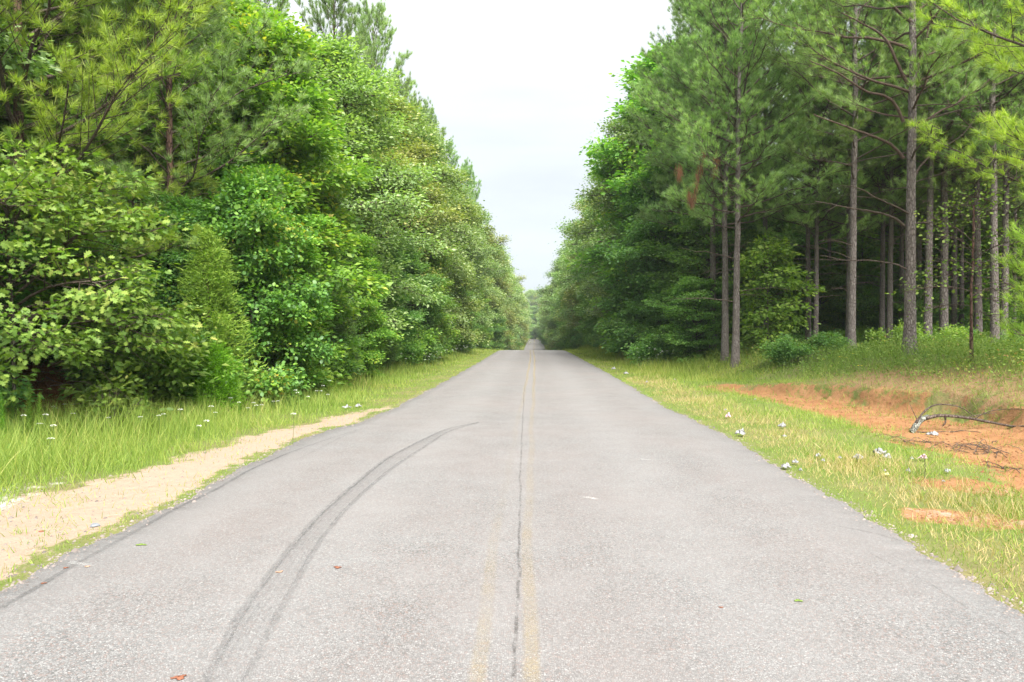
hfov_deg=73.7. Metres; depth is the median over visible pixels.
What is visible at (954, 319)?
pine tree
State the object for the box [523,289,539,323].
oak tree
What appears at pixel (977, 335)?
leafy shrub
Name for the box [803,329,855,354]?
leafy shrub
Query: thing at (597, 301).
sweetgum tree
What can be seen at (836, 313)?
understorey tree
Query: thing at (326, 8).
pine tree
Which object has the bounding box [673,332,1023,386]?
undergrowth
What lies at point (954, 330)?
leafy shrub
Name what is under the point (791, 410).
verge grass
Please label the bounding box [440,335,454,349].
leafy shrub
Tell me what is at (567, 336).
hardwood tree
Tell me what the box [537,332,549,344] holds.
leafy shrub
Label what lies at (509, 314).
oak tree
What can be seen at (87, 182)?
hardwood tree
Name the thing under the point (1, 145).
hardwood tree
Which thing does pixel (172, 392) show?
leafy shrub
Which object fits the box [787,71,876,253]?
pine tree
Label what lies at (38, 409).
tall weed
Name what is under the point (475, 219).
oak tree
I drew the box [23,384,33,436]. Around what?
tall weed
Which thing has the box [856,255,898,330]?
sweetgum tree
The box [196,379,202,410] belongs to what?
tall weed
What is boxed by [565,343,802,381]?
distant verge grass
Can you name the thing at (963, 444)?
twig pile
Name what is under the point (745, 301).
hardwood tree
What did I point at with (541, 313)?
oak tree
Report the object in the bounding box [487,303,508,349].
hardwood tree
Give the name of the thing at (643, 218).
pine tree
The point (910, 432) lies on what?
sparse grass
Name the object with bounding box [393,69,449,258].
pine tree
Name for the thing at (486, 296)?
oak tree
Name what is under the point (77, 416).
undergrowth
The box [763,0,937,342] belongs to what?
pine tree
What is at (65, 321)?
hardwood tree
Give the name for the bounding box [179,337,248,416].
cedar tree
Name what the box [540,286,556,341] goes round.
oak tree
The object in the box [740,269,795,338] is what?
sweetgum tree
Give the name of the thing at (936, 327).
leafy shrub
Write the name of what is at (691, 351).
leafy shrub
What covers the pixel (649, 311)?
understorey tree
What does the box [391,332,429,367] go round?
leafy shrub
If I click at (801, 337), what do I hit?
leafy shrub
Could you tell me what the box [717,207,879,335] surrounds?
understorey tree
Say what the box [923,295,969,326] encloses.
understorey tree
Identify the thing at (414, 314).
hardwood tree
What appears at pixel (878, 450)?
plastic scrap
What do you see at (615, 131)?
oak tree
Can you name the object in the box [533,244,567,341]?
oak tree
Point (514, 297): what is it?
oak tree
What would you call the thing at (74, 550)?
road grit
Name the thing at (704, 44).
pine tree
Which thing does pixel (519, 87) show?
sky
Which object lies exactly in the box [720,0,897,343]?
pine tree
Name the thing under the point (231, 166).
oak tree
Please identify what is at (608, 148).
sweetgum tree
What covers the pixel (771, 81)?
pine tree
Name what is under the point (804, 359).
twig pile
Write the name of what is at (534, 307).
oak tree
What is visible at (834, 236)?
understorey tree
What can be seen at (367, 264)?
sweetgum tree
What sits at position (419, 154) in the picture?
oak tree
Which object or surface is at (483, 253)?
oak tree
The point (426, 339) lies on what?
leafy shrub
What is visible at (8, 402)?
leafy shrub
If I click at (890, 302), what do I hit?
pine tree
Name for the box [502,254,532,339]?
oak tree
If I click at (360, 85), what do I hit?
oak tree
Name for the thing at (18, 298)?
hardwood tree
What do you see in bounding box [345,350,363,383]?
leafy shrub
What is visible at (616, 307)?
hardwood tree
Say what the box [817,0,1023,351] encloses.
pine tree
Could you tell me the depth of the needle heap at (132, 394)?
12.80 m
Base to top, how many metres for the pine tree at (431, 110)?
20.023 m
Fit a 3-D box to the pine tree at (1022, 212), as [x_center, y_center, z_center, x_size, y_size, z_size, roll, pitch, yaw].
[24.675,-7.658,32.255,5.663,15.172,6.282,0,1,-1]
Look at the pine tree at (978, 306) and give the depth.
25.28 m
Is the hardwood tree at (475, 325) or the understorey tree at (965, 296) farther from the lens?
the hardwood tree at (475, 325)
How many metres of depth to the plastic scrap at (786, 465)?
7.78 m
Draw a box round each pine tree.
[0,0,227,205]
[0,0,244,406]
[2,0,320,315]
[257,0,296,31]
[292,0,422,227]
[353,0,432,237]
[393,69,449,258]
[419,96,458,187]
[441,135,482,281]
[458,156,498,288]
[622,0,753,273]
[629,0,800,350]
[629,0,823,362]
[633,6,770,323]
[637,0,852,367]
[645,0,829,337]
[662,13,802,227]
[703,1,862,328]
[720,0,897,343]
[737,0,1023,354]
[743,0,894,338]
[748,0,1000,354]
[758,27,872,245]
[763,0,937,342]
[773,21,878,269]
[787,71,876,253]
[802,0,970,333]
[803,0,977,340]
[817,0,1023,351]
[820,3,970,328]
[841,0,1023,338]
[860,91,949,252]
[863,4,989,311]
[866,0,1023,347]
[881,8,1023,326]
[885,8,1018,279]
[888,0,1023,338]
[896,0,1023,190]
[896,1,1023,331]
[897,68,1021,326]
[948,9,1023,298]
[958,77,1023,336]
[959,0,1023,254]
[959,7,1023,277]
[982,170,1023,277]
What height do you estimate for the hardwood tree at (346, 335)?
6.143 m
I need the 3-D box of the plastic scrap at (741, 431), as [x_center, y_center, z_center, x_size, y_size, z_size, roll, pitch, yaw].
[3.416,1.346,10.191,0.180,0.106,0.131,0,1,-2]
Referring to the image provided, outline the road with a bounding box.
[0,339,1023,681]
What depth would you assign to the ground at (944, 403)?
9.55 m
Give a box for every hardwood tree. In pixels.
[0,0,228,384]
[0,100,38,216]
[0,142,174,401]
[0,178,73,417]
[0,196,162,409]
[74,190,278,371]
[293,202,374,364]
[355,241,428,365]
[389,239,453,361]
[448,280,485,350]
[469,296,482,348]
[483,317,494,348]
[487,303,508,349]
[493,305,517,349]
[551,267,579,348]
[553,311,564,347]
[569,302,588,346]
[572,259,603,343]
[578,163,721,355]
[580,277,608,348]
[600,256,668,353]
[694,181,783,276]
[719,265,785,337]
[819,132,1010,315]
[862,262,938,338]
[967,189,1023,321]
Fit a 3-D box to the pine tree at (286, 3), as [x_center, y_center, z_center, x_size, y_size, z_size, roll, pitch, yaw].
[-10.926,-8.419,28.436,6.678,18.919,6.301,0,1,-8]
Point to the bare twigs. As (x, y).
(87, 360)
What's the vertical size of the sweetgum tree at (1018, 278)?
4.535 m
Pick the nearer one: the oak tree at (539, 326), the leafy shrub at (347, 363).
the leafy shrub at (347, 363)
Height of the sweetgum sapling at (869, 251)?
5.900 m
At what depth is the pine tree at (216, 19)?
15.44 m
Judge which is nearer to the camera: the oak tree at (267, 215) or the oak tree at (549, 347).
the oak tree at (267, 215)
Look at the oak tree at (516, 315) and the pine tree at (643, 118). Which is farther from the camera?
the oak tree at (516, 315)
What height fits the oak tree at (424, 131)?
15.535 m
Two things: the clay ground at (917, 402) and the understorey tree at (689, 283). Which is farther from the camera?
the understorey tree at (689, 283)
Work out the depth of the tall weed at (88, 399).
11.38 m
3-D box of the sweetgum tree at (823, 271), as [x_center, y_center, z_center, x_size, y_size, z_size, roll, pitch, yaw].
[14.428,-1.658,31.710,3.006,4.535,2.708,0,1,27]
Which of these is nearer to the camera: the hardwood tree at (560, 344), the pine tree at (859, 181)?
the pine tree at (859, 181)
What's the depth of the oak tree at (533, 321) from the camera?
330.19 m
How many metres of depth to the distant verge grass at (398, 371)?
23.71 m
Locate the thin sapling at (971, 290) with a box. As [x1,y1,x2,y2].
[885,176,1023,361]
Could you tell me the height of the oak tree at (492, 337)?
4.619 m
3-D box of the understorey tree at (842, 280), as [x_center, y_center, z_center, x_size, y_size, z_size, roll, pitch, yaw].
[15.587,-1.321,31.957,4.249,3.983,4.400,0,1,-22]
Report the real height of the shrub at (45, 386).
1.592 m
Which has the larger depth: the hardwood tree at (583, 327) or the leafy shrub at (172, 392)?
the hardwood tree at (583, 327)
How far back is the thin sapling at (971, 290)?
15.12 m
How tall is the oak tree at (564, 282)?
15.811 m
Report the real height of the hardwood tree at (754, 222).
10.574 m
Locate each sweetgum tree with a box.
[125,0,372,328]
[173,9,397,392]
[189,158,343,399]
[328,227,403,379]
[402,237,459,357]
[462,279,478,348]
[477,287,493,347]
[527,304,534,338]
[528,304,539,338]
[564,36,754,353]
[570,312,582,347]
[575,303,593,344]
[592,293,613,345]
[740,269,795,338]
[792,258,845,339]
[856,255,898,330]
[933,259,969,297]
[985,256,1023,323]
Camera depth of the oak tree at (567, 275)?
84.40 m
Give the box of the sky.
[261,0,904,302]
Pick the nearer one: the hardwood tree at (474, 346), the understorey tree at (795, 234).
the understorey tree at (795, 234)
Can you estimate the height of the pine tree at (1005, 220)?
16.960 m
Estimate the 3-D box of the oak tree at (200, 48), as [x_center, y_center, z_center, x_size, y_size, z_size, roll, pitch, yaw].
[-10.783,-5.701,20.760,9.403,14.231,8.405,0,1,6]
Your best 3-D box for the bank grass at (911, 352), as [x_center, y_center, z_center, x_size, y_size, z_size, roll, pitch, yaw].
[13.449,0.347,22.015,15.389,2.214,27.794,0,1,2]
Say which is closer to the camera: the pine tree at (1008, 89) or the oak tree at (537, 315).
the pine tree at (1008, 89)
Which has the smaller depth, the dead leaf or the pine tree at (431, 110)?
the dead leaf
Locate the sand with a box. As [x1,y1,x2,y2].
[0,408,388,582]
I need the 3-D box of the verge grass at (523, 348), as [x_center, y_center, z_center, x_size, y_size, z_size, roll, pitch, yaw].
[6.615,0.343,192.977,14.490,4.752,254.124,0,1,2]
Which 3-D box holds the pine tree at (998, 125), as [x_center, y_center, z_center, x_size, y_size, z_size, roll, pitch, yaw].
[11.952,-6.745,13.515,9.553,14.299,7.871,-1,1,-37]
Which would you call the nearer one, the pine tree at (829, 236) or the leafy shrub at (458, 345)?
the pine tree at (829, 236)
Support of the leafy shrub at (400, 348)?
on the ground at (944, 403)
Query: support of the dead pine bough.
hanging from the pine tree at (704, 44)
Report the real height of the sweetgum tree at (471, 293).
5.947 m
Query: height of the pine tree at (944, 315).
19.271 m
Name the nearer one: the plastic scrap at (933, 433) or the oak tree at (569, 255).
the plastic scrap at (933, 433)
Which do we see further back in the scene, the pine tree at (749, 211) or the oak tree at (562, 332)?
the oak tree at (562, 332)
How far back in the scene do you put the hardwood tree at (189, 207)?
14.62 m
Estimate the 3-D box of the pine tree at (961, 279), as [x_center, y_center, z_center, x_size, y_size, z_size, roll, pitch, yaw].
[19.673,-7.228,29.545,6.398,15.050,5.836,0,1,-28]
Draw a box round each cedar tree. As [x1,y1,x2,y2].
[156,224,267,400]
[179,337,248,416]
[314,171,369,376]
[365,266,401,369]
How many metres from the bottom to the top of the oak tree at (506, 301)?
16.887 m
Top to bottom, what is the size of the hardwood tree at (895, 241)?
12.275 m
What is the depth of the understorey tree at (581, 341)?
65.70 m
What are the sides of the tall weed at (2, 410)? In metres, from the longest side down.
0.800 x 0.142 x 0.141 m
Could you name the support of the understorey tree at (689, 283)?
on the ground at (944, 403)
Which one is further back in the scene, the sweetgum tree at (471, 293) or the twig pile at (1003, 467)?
the sweetgum tree at (471, 293)
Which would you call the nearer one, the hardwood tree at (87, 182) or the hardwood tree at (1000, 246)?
the hardwood tree at (87, 182)
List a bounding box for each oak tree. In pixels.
[0,0,82,276]
[0,139,219,417]
[5,75,97,129]
[64,0,319,209]
[118,0,340,166]
[176,139,318,388]
[177,160,342,406]
[288,18,455,334]
[340,91,472,342]
[371,91,488,330]
[414,151,493,344]
[443,201,484,344]
[448,181,518,329]
[469,245,489,343]
[470,223,506,320]
[476,222,505,344]
[479,245,497,338]
[486,231,519,346]
[487,332,495,344]
[489,261,509,340]
[493,234,528,342]
[501,259,524,349]
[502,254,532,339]
[502,259,516,349]
[508,273,527,342]
[510,277,524,349]
[511,271,530,347]
[512,277,531,343]
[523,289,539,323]
[526,298,534,332]
[530,289,544,333]
[531,292,541,335]
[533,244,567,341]
[534,283,551,339]
[534,285,545,332]
[539,256,561,348]
[539,279,553,335]
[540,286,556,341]
[543,242,570,342]
[543,285,554,349]
[548,157,610,316]
[551,239,572,339]
[552,218,581,330]
[555,239,580,331]
[558,200,589,328]
[559,206,594,321]
[561,93,720,318]
[573,168,618,336]
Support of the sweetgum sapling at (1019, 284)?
on the ground at (944, 403)
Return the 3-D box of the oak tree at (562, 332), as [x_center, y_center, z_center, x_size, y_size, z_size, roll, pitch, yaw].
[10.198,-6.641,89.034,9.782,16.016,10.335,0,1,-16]
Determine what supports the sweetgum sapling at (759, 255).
on the ground at (944, 403)
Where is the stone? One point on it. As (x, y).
(94, 525)
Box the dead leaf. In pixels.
[170,674,186,679]
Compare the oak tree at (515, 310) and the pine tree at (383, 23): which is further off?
the oak tree at (515, 310)
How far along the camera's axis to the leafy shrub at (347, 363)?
19.40 m
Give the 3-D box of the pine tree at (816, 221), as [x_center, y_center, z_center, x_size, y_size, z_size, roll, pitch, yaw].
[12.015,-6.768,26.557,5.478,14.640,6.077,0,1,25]
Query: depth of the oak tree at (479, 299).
63.18 m
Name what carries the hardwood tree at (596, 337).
on the ground at (944, 403)
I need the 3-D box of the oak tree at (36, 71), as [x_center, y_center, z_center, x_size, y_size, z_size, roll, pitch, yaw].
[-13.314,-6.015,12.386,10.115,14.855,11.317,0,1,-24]
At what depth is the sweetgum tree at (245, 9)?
20.76 m
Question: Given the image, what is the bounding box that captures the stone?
[89,523,99,527]
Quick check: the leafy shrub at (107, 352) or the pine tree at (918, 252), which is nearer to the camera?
the leafy shrub at (107, 352)
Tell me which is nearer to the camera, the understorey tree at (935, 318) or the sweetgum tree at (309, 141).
the sweetgum tree at (309, 141)
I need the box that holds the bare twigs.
[7,302,172,405]
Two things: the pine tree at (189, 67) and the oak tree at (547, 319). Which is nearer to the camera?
the pine tree at (189, 67)
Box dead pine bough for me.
[674,127,719,209]
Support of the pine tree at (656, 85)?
on the ground at (944, 403)
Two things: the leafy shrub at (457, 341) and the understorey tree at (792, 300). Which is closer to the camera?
the understorey tree at (792, 300)
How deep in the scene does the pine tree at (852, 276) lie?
22.92 m
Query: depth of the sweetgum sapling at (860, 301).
30.23 m
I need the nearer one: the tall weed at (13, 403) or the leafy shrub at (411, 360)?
the tall weed at (13, 403)
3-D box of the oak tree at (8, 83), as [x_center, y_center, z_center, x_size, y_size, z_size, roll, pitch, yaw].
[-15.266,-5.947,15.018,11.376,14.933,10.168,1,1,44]
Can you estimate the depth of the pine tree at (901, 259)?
28.81 m
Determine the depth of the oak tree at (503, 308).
87.39 m
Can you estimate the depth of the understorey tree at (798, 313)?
31.92 m
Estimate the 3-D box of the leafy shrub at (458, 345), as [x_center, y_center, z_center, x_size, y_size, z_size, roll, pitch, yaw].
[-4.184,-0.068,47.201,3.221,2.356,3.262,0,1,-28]
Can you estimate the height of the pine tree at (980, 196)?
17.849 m
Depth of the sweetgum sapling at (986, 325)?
28.08 m
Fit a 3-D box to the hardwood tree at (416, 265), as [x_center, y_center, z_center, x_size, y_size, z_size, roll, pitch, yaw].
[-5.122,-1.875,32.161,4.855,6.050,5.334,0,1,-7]
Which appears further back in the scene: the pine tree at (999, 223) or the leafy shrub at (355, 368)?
the pine tree at (999, 223)
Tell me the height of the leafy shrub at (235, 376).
2.084 m
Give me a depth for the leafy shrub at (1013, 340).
22.13 m
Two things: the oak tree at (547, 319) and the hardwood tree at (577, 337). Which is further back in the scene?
the oak tree at (547, 319)
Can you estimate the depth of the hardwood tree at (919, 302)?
29.14 m
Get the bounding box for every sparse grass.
[698,381,1022,524]
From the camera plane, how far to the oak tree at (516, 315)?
124.40 m
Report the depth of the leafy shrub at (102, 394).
11.10 m
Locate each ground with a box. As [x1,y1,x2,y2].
[0,347,1023,613]
[700,383,1023,528]
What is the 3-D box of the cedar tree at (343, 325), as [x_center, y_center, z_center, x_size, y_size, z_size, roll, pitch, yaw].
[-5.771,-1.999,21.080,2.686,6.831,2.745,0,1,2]
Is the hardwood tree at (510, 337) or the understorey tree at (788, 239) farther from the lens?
the hardwood tree at (510, 337)
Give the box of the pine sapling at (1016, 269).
[990,190,1023,341]
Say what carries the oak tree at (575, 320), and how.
on the ground at (944, 403)
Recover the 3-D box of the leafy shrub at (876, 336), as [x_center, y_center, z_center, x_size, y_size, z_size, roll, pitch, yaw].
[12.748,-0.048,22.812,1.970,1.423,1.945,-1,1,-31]
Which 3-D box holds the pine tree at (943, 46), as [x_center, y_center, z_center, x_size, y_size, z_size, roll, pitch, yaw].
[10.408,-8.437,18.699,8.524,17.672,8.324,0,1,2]
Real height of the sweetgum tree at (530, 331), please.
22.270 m
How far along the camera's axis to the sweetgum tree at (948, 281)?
33.08 m
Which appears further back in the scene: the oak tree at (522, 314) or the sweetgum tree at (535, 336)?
the sweetgum tree at (535, 336)
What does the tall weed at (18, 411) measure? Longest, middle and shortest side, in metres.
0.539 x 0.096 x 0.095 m
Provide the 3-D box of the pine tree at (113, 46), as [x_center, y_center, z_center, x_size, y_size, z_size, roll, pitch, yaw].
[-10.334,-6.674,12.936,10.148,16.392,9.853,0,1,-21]
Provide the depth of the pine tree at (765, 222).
30.11 m
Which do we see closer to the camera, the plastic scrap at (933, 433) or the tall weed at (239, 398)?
the plastic scrap at (933, 433)
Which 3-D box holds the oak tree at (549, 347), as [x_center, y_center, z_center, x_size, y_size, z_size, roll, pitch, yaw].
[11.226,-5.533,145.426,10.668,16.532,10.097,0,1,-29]
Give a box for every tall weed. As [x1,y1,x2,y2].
[0,392,7,440]
[8,392,15,428]
[16,406,22,434]
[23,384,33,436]
[33,393,42,441]
[85,389,92,426]
[143,388,148,421]
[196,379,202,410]
[236,378,241,414]
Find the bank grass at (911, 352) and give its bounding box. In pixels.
[666,330,1023,444]
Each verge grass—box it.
[303,347,495,398]
[486,342,575,349]
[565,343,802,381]
[619,353,1023,606]
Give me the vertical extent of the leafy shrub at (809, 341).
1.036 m
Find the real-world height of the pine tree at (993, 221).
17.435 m
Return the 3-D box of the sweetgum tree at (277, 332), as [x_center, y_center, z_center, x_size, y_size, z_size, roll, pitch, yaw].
[-6.284,-1.419,17.017,4.151,6.263,3.739,-1,1,-44]
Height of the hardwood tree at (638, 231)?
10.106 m
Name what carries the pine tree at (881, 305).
on the ground at (944, 403)
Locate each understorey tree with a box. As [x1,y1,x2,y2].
[576,308,585,343]
[623,277,708,357]
[632,207,801,344]
[641,274,740,363]
[701,208,825,272]
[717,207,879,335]
[756,275,824,333]
[758,292,812,341]
[801,270,878,334]
[820,296,858,332]
[821,208,896,271]
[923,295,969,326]
[933,267,989,326]
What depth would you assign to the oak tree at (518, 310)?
129.46 m
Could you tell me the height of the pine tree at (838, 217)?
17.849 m
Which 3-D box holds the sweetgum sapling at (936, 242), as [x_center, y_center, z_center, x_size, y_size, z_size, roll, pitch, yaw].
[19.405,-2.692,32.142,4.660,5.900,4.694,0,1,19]
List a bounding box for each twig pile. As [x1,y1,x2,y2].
[772,350,832,371]
[864,432,944,444]
[926,442,988,451]
[950,439,1022,457]
[979,461,1023,473]
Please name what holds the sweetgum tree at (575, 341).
on the ground at (944, 403)
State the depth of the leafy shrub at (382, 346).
24.22 m
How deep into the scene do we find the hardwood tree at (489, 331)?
73.50 m
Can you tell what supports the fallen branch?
on the ground at (944, 403)
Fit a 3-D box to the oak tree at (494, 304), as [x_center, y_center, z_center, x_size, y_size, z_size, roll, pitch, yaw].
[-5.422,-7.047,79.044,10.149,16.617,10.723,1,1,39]
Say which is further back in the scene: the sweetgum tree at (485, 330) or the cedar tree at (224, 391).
the sweetgum tree at (485, 330)
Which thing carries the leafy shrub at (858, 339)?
on the ground at (944, 403)
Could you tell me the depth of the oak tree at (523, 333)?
154.95 m
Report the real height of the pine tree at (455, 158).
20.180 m
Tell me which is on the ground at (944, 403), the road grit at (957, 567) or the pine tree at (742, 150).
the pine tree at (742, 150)
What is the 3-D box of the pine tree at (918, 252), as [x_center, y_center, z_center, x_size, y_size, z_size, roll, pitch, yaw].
[17.858,-8.624,30.151,7.646,17.986,6.975,1,1,43]
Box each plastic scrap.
[735,428,744,434]
[781,463,791,467]
[873,447,886,454]
[926,431,938,435]
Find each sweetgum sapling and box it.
[704,224,796,335]
[718,232,826,351]
[778,232,845,331]
[819,226,898,324]
[845,289,893,332]
[885,223,983,329]
[935,220,1023,336]
[960,273,1023,335]
[987,244,1023,326]
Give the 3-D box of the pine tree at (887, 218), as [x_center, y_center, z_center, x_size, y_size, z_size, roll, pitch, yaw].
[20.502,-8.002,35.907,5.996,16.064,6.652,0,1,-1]
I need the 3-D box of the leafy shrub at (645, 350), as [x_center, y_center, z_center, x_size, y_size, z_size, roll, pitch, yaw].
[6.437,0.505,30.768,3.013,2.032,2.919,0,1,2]
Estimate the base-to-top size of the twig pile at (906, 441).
0.177 m
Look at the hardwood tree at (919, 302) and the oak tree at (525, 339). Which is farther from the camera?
the oak tree at (525, 339)
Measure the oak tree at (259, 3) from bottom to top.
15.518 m
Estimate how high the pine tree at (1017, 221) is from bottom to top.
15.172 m
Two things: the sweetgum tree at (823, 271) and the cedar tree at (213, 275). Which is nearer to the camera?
the cedar tree at (213, 275)
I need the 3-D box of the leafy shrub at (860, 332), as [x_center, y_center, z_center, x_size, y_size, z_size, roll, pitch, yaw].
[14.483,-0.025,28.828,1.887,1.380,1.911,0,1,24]
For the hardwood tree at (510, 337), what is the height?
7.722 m
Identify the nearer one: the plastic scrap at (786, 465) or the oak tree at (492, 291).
the plastic scrap at (786, 465)
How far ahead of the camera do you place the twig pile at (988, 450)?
9.37 m
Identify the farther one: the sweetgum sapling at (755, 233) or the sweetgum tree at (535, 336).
the sweetgum tree at (535, 336)
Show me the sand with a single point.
(111, 492)
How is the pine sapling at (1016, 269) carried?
on the ground at (944, 403)
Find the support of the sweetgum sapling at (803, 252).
on the ground at (944, 403)
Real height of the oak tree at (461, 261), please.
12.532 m
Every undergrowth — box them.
[6,396,257,448]
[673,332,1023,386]
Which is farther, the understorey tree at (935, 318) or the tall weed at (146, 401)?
the understorey tree at (935, 318)
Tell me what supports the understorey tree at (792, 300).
on the ground at (944, 403)
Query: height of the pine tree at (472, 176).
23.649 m
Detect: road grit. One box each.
[0,382,443,598]
[624,382,1023,615]
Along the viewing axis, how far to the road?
4.43 m
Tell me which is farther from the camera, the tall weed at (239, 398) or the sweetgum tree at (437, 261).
the sweetgum tree at (437, 261)
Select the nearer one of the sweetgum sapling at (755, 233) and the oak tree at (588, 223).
the sweetgum sapling at (755, 233)
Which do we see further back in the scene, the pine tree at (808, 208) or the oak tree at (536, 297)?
the oak tree at (536, 297)
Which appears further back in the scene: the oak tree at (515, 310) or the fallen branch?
the oak tree at (515, 310)
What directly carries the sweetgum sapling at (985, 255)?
on the ground at (944, 403)
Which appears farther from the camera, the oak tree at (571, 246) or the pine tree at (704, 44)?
the oak tree at (571, 246)
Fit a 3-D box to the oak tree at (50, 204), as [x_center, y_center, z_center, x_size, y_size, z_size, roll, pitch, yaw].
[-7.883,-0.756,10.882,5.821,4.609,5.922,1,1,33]
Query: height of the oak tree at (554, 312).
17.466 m
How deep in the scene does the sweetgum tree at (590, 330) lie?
62.43 m
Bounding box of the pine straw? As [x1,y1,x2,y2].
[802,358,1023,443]
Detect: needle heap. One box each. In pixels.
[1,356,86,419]
[77,378,184,420]
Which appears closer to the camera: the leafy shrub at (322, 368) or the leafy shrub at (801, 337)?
the leafy shrub at (322, 368)
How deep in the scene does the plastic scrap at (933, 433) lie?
10.69 m
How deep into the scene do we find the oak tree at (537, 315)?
174.48 m
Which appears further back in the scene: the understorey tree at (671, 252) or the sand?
the understorey tree at (671, 252)
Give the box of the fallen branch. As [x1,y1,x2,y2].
[909,403,1023,432]
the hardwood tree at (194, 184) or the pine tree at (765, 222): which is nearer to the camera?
the hardwood tree at (194, 184)
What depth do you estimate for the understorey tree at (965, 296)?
31.20 m
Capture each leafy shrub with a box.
[0,401,11,417]
[47,320,229,419]
[64,371,173,434]
[71,309,230,380]
[102,326,258,412]
[248,334,350,395]
[318,330,370,384]
[331,330,402,365]
[332,330,392,375]
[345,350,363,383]
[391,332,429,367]
[400,324,442,361]
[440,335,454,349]
[443,332,462,352]
[450,326,469,351]
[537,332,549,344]
[620,332,681,364]
[675,333,708,361]
[756,332,819,364]
[776,326,812,344]
[800,330,845,353]
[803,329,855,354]
[835,325,878,349]
[838,330,872,345]
[864,318,928,354]
[917,321,977,341]
[917,323,969,350]
[936,323,989,352]
[1000,332,1023,353]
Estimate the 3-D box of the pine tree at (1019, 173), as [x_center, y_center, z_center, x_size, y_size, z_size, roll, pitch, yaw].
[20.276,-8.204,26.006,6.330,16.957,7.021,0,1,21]
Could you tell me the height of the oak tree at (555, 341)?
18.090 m
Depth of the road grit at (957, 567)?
5.10 m

